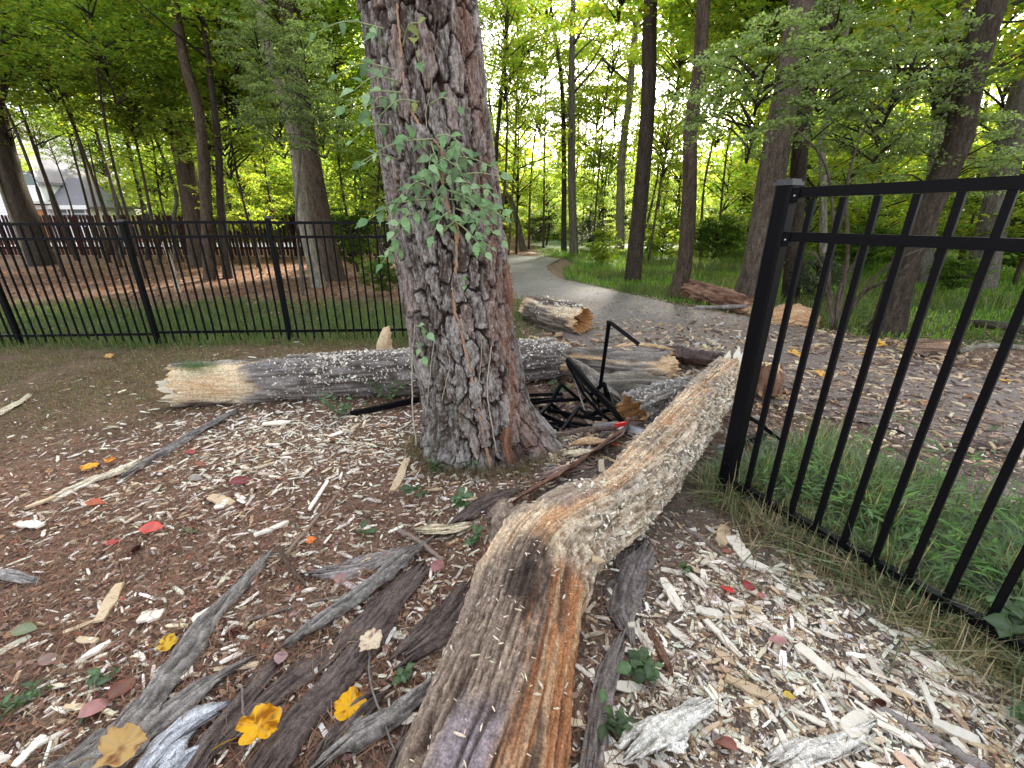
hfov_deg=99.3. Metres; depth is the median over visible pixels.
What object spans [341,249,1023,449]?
path
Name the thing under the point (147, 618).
wood chip
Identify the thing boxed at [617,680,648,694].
wood chip
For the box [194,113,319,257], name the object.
young tree
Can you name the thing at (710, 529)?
wood chip
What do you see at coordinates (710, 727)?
wood chip
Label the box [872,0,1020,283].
forest tree
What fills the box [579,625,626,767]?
bark slab
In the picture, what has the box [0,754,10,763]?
wood chip
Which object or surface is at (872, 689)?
wood chip
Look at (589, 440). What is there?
wood board
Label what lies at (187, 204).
forest tree
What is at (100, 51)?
young tree
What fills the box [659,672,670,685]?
wood chip
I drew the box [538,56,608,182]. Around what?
young tree
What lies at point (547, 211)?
young tree
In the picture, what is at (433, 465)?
seedling
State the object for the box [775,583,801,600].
wood chip
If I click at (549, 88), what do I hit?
sky
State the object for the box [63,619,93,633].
wood chip
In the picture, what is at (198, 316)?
grass
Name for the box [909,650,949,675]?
wood chip
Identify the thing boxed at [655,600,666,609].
wood chip
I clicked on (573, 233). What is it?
forest tree
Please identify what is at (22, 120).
young tree
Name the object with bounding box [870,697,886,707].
pine cone
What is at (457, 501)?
seedling
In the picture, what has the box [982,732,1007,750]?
wood chip
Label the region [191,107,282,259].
forest tree
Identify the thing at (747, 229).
bush
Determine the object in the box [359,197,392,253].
bush
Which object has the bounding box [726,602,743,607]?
wood chip
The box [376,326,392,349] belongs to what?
wood shard
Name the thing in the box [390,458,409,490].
wood chip
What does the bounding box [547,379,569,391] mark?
seedling
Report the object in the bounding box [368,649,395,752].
stick
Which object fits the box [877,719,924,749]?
wood chip
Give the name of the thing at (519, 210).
tall tree
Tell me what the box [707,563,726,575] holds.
wood chip
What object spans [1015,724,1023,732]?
wood chip
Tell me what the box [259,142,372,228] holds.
tall tree
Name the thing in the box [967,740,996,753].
wood chip
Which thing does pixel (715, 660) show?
wood chip
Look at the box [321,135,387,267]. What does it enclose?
young tree
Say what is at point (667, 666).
bark slab
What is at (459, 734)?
log splinter
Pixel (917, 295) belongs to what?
grass
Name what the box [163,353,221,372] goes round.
moss
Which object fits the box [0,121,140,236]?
house
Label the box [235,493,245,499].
wood chip
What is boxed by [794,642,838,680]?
wood chip
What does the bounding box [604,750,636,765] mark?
wood chip
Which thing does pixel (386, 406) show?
broken fence rail
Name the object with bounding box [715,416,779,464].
broken fence rail
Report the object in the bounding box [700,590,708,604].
wood chip
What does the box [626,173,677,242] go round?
young tree
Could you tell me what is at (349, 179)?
tall tree
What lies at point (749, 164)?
young tree
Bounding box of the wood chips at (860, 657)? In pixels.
[0,337,1023,767]
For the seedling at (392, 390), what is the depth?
3.96 m
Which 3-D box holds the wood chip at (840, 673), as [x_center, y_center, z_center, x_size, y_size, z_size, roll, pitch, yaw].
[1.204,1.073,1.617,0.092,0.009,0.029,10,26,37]
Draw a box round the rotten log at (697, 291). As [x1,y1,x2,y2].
[680,278,753,315]
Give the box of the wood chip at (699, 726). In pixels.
[696,723,710,735]
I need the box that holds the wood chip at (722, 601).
[705,593,733,611]
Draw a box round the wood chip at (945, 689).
[925,677,955,696]
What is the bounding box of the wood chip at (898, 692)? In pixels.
[885,685,911,699]
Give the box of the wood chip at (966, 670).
[935,659,977,676]
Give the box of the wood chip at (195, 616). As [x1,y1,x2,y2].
[191,608,207,621]
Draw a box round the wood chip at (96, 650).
[75,639,110,664]
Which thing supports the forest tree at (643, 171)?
on the ground at (554, 268)
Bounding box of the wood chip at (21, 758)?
[11,734,46,766]
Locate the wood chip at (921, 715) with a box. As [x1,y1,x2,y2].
[911,705,944,733]
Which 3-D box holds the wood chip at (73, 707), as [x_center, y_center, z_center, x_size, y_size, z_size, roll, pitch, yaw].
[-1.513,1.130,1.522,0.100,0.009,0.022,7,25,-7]
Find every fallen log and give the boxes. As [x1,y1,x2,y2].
[155,337,571,407]
[395,346,742,767]
[518,295,594,335]
[560,347,680,381]
[593,371,669,403]
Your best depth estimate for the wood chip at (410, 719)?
1.46 m
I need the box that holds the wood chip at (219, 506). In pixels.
[214,499,227,509]
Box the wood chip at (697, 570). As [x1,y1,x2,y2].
[687,563,708,576]
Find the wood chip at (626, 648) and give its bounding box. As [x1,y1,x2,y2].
[625,647,650,655]
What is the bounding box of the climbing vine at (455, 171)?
[309,3,513,468]
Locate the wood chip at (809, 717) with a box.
[785,703,825,727]
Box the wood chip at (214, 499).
[207,494,235,505]
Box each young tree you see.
[0,0,118,276]
[0,0,135,266]
[0,0,181,278]
[0,58,72,147]
[1,0,117,262]
[8,23,192,264]
[9,82,83,243]
[10,79,115,257]
[12,110,77,214]
[14,139,41,171]
[23,0,232,252]
[36,93,105,244]
[38,19,182,257]
[42,131,145,218]
[44,0,274,259]
[46,107,120,246]
[88,35,285,264]
[96,99,197,262]
[97,0,325,271]
[114,164,180,245]
[131,139,261,239]
[157,0,339,264]
[185,158,292,266]
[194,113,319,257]
[195,0,362,84]
[210,0,359,295]
[223,150,366,228]
[249,42,376,260]
[250,1,374,271]
[308,1,377,260]
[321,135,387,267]
[334,83,387,266]
[477,0,558,222]
[478,0,584,254]
[483,18,603,248]
[484,29,558,152]
[487,0,614,247]
[487,78,580,253]
[498,158,556,233]
[514,161,583,244]
[530,117,616,246]
[536,0,623,174]
[537,66,665,240]
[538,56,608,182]
[547,29,626,239]
[559,0,665,244]
[561,150,633,247]
[566,69,670,248]
[575,6,664,227]
[594,0,692,223]
[605,184,672,242]
[609,48,709,233]
[613,105,724,251]
[616,10,748,261]
[623,0,736,250]
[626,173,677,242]
[632,139,734,251]
[656,0,738,68]
[659,52,774,258]
[664,6,779,251]
[668,201,746,252]
[674,147,788,253]
[725,1,893,109]
[737,137,901,265]
[789,103,979,259]
[805,225,815,256]
[808,194,907,262]
[809,35,923,254]
[830,6,1017,180]
[851,134,1023,258]
[894,32,1023,266]
[903,120,1023,284]
[909,141,1023,271]
[957,15,1023,259]
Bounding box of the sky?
[6,0,1023,215]
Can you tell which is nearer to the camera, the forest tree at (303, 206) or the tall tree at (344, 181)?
the forest tree at (303, 206)
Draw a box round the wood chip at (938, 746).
[911,732,946,751]
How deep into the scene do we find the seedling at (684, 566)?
2.08 m
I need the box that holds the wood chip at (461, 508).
[459,487,466,511]
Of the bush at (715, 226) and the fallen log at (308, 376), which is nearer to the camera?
the fallen log at (308, 376)
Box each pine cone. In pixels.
[130,545,140,553]
[225,626,241,637]
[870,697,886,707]
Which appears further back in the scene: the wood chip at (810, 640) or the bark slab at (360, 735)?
the wood chip at (810, 640)
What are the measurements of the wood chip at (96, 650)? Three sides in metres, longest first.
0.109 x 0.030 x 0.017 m
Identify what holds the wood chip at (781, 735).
on the ground at (554, 268)
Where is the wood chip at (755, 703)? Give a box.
[740,700,763,707]
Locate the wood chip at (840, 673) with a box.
[834,669,851,680]
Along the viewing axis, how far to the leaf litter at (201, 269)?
10.94 m
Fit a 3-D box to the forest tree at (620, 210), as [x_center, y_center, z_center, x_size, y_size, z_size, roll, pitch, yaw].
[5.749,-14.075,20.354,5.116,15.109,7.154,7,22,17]
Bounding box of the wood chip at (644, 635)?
[635,627,651,645]
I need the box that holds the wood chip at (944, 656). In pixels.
[930,649,952,661]
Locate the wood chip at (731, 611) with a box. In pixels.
[724,604,735,614]
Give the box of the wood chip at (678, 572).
[661,567,686,576]
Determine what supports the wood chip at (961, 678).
on the ground at (554, 268)
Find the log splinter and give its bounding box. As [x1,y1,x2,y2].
[403,357,739,767]
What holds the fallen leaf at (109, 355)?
on the ground at (554, 268)
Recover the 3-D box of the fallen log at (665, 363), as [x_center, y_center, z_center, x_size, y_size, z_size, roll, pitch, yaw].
[1.094,-0.169,4.500,1.361,0.437,0.560,0,21,0]
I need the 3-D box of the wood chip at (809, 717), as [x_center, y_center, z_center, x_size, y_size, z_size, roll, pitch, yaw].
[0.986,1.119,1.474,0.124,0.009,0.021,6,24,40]
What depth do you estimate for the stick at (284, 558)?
2.08 m
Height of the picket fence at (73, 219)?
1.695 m
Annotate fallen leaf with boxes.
[11,622,37,635]
[37,653,59,665]
[66,723,148,767]
[77,698,111,717]
[78,462,98,469]
[81,517,90,525]
[85,498,104,504]
[100,457,115,462]
[103,353,114,357]
[106,539,117,544]
[108,677,135,698]
[139,521,162,532]
[147,633,176,650]
[188,474,202,480]
[195,461,205,465]
[199,556,208,564]
[213,702,281,749]
[229,476,252,483]
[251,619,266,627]
[274,649,287,663]
[306,536,314,543]
[333,573,347,582]
[334,686,366,734]
[347,628,382,651]
[431,559,443,571]
[713,736,736,750]
[719,585,733,592]
[743,580,754,590]
[768,635,786,643]
[783,691,794,698]
[787,349,800,356]
[811,369,825,376]
[867,339,887,345]
[919,398,928,405]
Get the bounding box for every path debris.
[468,265,1023,483]
[529,321,1023,466]
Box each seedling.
[0,677,53,719]
[85,667,120,686]
[181,527,197,535]
[316,390,367,415]
[356,519,376,536]
[368,380,406,401]
[392,663,414,684]
[400,484,428,498]
[425,458,444,472]
[450,487,472,507]
[458,458,477,467]
[463,524,483,545]
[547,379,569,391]
[597,688,635,742]
[615,646,663,683]
[678,561,693,573]
[709,450,747,469]
[983,590,1023,669]
[1009,694,1023,722]
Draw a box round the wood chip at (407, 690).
[398,687,410,692]
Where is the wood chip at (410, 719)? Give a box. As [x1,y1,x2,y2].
[401,712,416,724]
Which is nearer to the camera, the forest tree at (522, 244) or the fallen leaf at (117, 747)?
the fallen leaf at (117, 747)
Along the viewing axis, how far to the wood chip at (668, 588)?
1.95 m
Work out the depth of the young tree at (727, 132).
15.62 m
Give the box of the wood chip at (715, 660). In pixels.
[705,658,720,663]
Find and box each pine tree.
[215,0,361,281]
[356,0,562,473]
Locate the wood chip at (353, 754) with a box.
[352,753,356,763]
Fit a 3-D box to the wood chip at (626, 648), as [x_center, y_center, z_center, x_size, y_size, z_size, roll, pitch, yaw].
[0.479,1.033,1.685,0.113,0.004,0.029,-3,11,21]
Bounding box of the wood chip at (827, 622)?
[817,619,835,624]
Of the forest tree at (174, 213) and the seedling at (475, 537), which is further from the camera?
the forest tree at (174, 213)
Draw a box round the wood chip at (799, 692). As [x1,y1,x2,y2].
[787,682,806,697]
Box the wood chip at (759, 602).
[751,600,770,604]
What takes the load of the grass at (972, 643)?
on the ground at (554, 268)
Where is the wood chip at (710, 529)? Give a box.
[705,525,716,533]
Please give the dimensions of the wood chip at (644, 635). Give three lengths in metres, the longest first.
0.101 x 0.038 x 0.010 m
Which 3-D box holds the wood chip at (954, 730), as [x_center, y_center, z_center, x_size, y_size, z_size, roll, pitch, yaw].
[1.457,1.140,1.429,0.112,0.016,0.042,11,24,33]
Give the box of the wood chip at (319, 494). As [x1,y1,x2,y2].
[308,480,328,510]
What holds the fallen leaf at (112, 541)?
on the pine needles
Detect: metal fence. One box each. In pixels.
[0,216,406,345]
[715,175,1023,668]
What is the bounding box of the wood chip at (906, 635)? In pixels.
[892,629,913,638]
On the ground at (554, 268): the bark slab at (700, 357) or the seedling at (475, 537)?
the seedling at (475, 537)
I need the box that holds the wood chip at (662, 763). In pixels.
[651,758,670,767]
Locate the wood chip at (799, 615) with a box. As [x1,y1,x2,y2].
[790,607,807,623]
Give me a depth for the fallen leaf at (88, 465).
2.95 m
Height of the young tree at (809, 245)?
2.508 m
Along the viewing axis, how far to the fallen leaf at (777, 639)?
1.72 m
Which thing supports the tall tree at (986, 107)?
on the ground at (554, 268)
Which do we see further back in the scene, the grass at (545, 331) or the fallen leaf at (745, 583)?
the grass at (545, 331)
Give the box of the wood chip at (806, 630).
[794,623,814,635]
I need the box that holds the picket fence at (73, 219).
[0,215,393,256]
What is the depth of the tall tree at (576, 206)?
42.88 m
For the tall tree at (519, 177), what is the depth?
31.45 m
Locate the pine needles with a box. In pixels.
[0,335,1023,767]
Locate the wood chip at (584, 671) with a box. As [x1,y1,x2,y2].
[576,664,588,676]
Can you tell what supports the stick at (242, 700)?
on the bark slab at (207, 742)
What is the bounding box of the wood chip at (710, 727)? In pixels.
[698,720,719,735]
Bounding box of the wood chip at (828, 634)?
[813,627,838,639]
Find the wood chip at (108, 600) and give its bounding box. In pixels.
[92,582,124,623]
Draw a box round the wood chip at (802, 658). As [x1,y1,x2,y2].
[794,648,806,662]
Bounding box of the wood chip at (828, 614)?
[825,611,839,622]
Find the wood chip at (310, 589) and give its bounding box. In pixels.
[301,587,315,592]
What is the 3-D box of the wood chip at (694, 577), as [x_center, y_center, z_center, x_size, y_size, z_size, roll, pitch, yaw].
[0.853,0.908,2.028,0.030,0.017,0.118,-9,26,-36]
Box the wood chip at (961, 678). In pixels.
[953,676,980,681]
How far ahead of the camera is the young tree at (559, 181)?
22.00 m
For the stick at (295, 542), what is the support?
on the ground at (554, 268)
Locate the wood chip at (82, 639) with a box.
[75,636,98,643]
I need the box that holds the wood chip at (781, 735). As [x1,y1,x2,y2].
[776,729,787,741]
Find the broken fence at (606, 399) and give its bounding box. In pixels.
[529,320,644,433]
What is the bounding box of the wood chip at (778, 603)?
[771,595,785,610]
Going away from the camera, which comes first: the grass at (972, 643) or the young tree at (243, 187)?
the grass at (972, 643)
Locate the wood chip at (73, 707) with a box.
[62,703,84,710]
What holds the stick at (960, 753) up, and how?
on the ground at (554, 268)
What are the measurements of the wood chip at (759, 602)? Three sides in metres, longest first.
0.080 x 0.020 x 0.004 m
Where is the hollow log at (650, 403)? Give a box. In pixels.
[616,374,692,427]
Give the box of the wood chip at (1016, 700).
[1001,694,1022,702]
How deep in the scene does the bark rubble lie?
3.93 m
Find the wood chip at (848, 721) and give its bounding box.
[839,710,869,738]
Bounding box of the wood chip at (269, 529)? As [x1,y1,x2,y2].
[253,520,288,536]
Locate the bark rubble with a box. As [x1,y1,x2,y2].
[475,311,798,483]
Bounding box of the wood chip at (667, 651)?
[651,641,673,657]
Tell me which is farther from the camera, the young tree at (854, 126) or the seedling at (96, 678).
the young tree at (854, 126)
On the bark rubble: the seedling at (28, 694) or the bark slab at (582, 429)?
the bark slab at (582, 429)
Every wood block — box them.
[756,361,785,397]
[771,303,821,327]
[895,338,950,357]
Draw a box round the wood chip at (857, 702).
[854,699,887,722]
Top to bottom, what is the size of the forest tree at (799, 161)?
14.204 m
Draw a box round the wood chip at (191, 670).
[180,665,193,680]
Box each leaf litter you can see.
[0,249,596,346]
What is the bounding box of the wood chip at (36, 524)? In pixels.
[12,520,44,528]
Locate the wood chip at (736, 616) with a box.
[723,614,745,618]
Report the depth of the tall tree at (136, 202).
27.33 m
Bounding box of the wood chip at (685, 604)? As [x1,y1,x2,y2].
[663,590,689,607]
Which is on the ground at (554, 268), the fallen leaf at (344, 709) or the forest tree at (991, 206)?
the forest tree at (991, 206)
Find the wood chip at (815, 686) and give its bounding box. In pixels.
[812,683,832,710]
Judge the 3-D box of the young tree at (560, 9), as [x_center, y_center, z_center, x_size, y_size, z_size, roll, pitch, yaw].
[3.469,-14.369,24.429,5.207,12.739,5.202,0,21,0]
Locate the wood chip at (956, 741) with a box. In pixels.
[950,737,970,755]
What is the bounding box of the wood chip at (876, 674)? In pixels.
[861,667,902,684]
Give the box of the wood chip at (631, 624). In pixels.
[628,619,635,627]
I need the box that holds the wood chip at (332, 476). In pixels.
[324,473,338,479]
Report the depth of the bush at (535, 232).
25.75 m
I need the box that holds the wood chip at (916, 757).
[908,749,925,767]
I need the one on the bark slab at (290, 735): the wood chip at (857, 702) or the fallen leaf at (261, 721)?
the fallen leaf at (261, 721)
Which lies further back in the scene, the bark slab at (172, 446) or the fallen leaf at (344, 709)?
the bark slab at (172, 446)
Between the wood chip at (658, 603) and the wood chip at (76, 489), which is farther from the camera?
the wood chip at (76, 489)
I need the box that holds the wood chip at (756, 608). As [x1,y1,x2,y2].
[734,601,760,611]
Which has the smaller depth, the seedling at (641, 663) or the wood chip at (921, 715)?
the wood chip at (921, 715)
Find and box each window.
[21,160,39,186]
[60,209,71,220]
[66,209,87,220]
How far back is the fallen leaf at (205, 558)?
2.17 m
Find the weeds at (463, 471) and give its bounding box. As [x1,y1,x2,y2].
[382,428,580,496]
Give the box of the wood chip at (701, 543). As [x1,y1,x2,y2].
[695,542,704,545]
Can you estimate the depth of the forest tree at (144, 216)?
15.87 m
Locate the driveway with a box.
[4,243,382,246]
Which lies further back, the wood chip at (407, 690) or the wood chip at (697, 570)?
the wood chip at (697, 570)
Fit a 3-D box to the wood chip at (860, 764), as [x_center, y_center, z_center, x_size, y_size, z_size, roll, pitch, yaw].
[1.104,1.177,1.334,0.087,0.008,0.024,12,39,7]
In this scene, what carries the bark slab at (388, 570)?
on the pine needles
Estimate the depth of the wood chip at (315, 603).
1.91 m
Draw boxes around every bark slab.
[44,547,273,767]
[118,408,239,479]
[133,700,231,767]
[142,656,255,739]
[184,646,286,767]
[211,567,408,757]
[247,560,430,767]
[279,534,435,648]
[298,544,416,579]
[306,685,393,767]
[310,675,433,767]
[386,710,418,767]
[390,578,470,670]
[448,486,530,524]
[509,428,623,503]
[533,447,625,500]
[534,464,593,481]
[555,349,621,402]
[556,420,645,436]
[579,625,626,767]
[593,420,629,453]
[603,537,656,647]
[647,626,673,676]
[660,345,723,366]
[666,339,715,346]
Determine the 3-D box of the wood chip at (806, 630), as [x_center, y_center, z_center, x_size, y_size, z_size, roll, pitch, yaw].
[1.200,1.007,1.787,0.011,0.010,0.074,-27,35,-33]
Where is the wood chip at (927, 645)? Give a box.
[914,636,934,649]
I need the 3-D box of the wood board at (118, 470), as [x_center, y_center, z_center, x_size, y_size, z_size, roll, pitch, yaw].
[-2.691,0.614,2.838,0.073,0.049,0.503,9,23,21]
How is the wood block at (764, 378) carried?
on the path
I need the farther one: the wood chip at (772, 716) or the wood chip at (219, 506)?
the wood chip at (219, 506)
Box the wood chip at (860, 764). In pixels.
[856,760,880,767]
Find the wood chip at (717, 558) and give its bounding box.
[715,557,735,566]
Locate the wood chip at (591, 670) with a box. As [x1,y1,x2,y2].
[588,668,594,682]
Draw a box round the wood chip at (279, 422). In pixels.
[262,420,290,424]
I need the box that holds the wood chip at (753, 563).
[739,556,778,576]
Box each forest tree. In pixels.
[0,0,149,260]
[0,1,100,265]
[0,182,27,264]
[13,64,98,260]
[33,3,124,259]
[43,0,202,267]
[64,11,178,261]
[110,0,324,280]
[119,0,287,278]
[167,0,364,287]
[186,1,272,261]
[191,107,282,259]
[478,0,546,166]
[487,87,526,250]
[492,0,568,252]
[548,0,714,281]
[568,0,622,255]
[575,1,661,251]
[590,0,780,298]
[641,0,891,297]
[718,0,929,302]
[758,0,974,296]
[812,0,1023,337]
[856,0,1023,289]
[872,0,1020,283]
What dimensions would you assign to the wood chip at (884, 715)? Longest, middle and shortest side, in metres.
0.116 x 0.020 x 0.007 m
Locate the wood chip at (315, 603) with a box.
[309,601,323,606]
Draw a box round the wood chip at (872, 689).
[844,666,890,703]
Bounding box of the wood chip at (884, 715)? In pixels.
[875,708,896,727]
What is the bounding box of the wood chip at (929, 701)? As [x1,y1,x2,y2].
[918,680,939,718]
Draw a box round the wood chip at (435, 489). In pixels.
[427,488,442,490]
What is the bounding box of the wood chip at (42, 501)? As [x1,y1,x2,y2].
[25,496,55,508]
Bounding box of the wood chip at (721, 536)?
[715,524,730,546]
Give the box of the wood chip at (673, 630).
[665,623,693,646]
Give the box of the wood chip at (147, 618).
[136,608,165,623]
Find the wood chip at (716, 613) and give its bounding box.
[695,605,723,618]
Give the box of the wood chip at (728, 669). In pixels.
[714,666,738,673]
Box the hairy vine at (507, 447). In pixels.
[498,248,518,464]
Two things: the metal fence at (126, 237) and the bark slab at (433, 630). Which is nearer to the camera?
the bark slab at (433, 630)
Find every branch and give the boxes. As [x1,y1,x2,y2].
[694,304,747,308]
[958,343,1023,353]
[969,320,1023,333]
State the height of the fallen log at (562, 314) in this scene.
0.495 m
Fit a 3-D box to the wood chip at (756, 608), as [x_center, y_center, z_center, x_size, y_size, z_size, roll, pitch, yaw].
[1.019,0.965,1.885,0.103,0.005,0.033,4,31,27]
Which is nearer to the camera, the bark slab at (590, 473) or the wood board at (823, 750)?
the wood board at (823, 750)
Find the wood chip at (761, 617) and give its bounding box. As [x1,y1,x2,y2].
[746,610,769,624]
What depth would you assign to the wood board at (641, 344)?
4.91 m
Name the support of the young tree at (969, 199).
on the ground at (554, 268)
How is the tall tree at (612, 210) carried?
on the ground at (554, 268)
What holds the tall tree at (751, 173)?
on the ground at (554, 268)
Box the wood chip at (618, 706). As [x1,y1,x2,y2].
[616,704,631,724]
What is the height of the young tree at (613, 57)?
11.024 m
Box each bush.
[330,207,386,265]
[356,257,396,292]
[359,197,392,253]
[523,213,556,242]
[577,214,609,246]
[583,225,624,262]
[644,208,679,256]
[666,205,706,242]
[694,214,747,259]
[742,214,750,241]
[781,250,852,301]
[833,222,900,270]
[923,254,996,290]
[964,215,1023,270]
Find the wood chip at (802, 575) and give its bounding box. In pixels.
[786,571,815,578]
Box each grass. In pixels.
[0,293,540,350]
[0,337,421,455]
[517,326,632,415]
[536,246,1023,340]
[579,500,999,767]
[666,409,1023,706]
[675,453,1023,767]
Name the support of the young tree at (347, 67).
on the ground at (554, 268)
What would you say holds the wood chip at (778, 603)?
on the ground at (554, 268)
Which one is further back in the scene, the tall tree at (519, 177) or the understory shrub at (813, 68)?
the tall tree at (519, 177)
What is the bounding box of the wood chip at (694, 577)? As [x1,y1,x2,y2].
[683,570,707,588]
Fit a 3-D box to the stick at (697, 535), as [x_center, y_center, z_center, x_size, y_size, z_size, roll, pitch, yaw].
[1.033,0.843,2.246,0.035,0.031,0.344,-11,24,-26]
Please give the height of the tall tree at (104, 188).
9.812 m
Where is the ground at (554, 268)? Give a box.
[0,218,1023,767]
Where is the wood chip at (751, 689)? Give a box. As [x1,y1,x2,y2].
[725,673,776,703]
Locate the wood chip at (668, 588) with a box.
[660,577,682,610]
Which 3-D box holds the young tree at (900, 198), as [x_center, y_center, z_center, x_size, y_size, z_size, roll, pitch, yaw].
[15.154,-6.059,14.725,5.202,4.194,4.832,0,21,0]
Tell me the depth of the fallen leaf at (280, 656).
1.67 m
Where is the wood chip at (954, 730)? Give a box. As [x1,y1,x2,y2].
[932,717,980,743]
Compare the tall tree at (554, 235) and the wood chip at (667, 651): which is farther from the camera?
the tall tree at (554, 235)
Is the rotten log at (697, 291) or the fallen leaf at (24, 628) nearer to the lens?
the fallen leaf at (24, 628)
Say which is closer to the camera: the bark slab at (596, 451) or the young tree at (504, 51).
the bark slab at (596, 451)
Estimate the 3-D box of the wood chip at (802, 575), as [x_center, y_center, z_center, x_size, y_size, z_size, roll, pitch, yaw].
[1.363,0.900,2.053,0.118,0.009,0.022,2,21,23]
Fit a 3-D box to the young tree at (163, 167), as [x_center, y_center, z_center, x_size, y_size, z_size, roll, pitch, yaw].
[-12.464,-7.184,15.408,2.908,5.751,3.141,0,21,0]
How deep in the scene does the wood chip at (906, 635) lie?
1.76 m
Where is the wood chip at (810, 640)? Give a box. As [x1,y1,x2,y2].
[800,632,814,645]
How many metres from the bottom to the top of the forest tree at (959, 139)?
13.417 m
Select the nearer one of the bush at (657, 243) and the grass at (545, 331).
the grass at (545, 331)
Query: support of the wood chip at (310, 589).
on the ground at (554, 268)
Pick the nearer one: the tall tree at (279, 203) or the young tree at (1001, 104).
the young tree at (1001, 104)
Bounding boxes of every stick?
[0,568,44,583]
[234,596,341,625]
[240,687,245,715]
[276,545,306,586]
[284,478,349,555]
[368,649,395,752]
[397,528,444,560]
[574,380,585,410]
[684,527,741,569]
[870,701,990,767]
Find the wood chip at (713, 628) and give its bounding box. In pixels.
[704,618,742,658]
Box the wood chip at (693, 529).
[678,527,696,532]
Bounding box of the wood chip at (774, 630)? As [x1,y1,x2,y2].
[765,624,793,640]
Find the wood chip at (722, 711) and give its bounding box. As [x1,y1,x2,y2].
[707,700,733,718]
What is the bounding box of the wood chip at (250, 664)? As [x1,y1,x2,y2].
[233,661,259,669]
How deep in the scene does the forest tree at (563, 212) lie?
19.78 m
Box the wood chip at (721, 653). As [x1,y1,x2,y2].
[709,644,736,665]
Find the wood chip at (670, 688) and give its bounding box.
[659,680,680,697]
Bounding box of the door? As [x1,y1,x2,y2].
[37,210,48,236]
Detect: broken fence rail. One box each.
[350,397,419,415]
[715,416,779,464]
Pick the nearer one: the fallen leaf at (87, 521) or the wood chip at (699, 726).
the wood chip at (699, 726)
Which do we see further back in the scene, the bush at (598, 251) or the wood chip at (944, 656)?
the bush at (598, 251)
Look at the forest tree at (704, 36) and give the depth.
8.64 m
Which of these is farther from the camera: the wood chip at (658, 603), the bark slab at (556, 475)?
the bark slab at (556, 475)
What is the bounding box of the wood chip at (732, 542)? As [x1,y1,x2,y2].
[726,535,752,558]
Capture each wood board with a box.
[0,393,32,415]
[48,458,141,497]
[413,521,474,534]
[563,448,600,456]
[569,437,610,446]
[612,342,676,350]
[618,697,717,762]
[766,718,876,767]
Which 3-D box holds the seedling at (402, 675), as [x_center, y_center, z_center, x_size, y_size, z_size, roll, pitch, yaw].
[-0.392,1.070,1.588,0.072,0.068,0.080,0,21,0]
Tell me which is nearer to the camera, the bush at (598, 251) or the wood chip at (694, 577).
the wood chip at (694, 577)
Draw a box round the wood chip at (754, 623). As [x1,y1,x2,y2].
[746,619,772,628]
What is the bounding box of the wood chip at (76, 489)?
[51,478,98,501]
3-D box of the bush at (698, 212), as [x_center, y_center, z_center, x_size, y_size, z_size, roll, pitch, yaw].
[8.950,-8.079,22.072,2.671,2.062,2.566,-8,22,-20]
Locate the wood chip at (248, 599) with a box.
[241,591,259,605]
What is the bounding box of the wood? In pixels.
[10,84,1000,229]
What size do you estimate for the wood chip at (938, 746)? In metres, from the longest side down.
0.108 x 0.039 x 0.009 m
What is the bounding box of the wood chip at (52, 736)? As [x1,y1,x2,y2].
[31,728,70,748]
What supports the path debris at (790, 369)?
on the path
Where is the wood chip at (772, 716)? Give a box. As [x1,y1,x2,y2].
[757,704,777,722]
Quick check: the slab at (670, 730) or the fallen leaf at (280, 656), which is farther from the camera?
the fallen leaf at (280, 656)
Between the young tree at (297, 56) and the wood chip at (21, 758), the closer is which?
the wood chip at (21, 758)
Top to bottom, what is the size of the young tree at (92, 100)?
6.974 m
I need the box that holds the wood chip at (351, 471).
[346,467,359,473]
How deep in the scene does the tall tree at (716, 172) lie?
31.83 m
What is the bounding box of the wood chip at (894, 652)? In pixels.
[882,647,903,656]
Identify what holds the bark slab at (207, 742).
on the ground at (554, 268)
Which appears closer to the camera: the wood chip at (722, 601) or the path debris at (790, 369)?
the wood chip at (722, 601)
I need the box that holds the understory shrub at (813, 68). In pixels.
[662,0,1023,329]
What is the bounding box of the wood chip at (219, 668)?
[213,666,225,670]
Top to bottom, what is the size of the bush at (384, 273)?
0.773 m
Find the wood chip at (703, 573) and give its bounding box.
[700,568,708,585]
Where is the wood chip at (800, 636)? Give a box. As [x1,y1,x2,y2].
[792,628,808,642]
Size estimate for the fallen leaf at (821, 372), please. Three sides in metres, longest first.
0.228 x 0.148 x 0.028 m
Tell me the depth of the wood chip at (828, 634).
1.76 m
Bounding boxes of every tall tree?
[81,137,178,234]
[92,139,279,242]
[121,149,195,217]
[163,114,294,242]
[230,144,298,238]
[259,45,368,213]
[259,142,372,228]
[283,115,381,239]
[288,121,381,233]
[493,135,535,239]
[499,137,554,240]
[506,166,542,233]
[508,144,611,239]
[535,169,590,233]
[550,154,613,230]
[567,159,661,236]
[588,149,660,234]
[648,137,723,235]
[672,117,764,236]
[691,14,853,242]
[697,95,886,249]
[698,132,838,235]
[718,90,922,247]
[788,100,982,246]
[872,44,999,203]
[873,87,1023,234]
[981,15,1023,124]
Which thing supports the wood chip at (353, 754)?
on the ground at (554, 268)

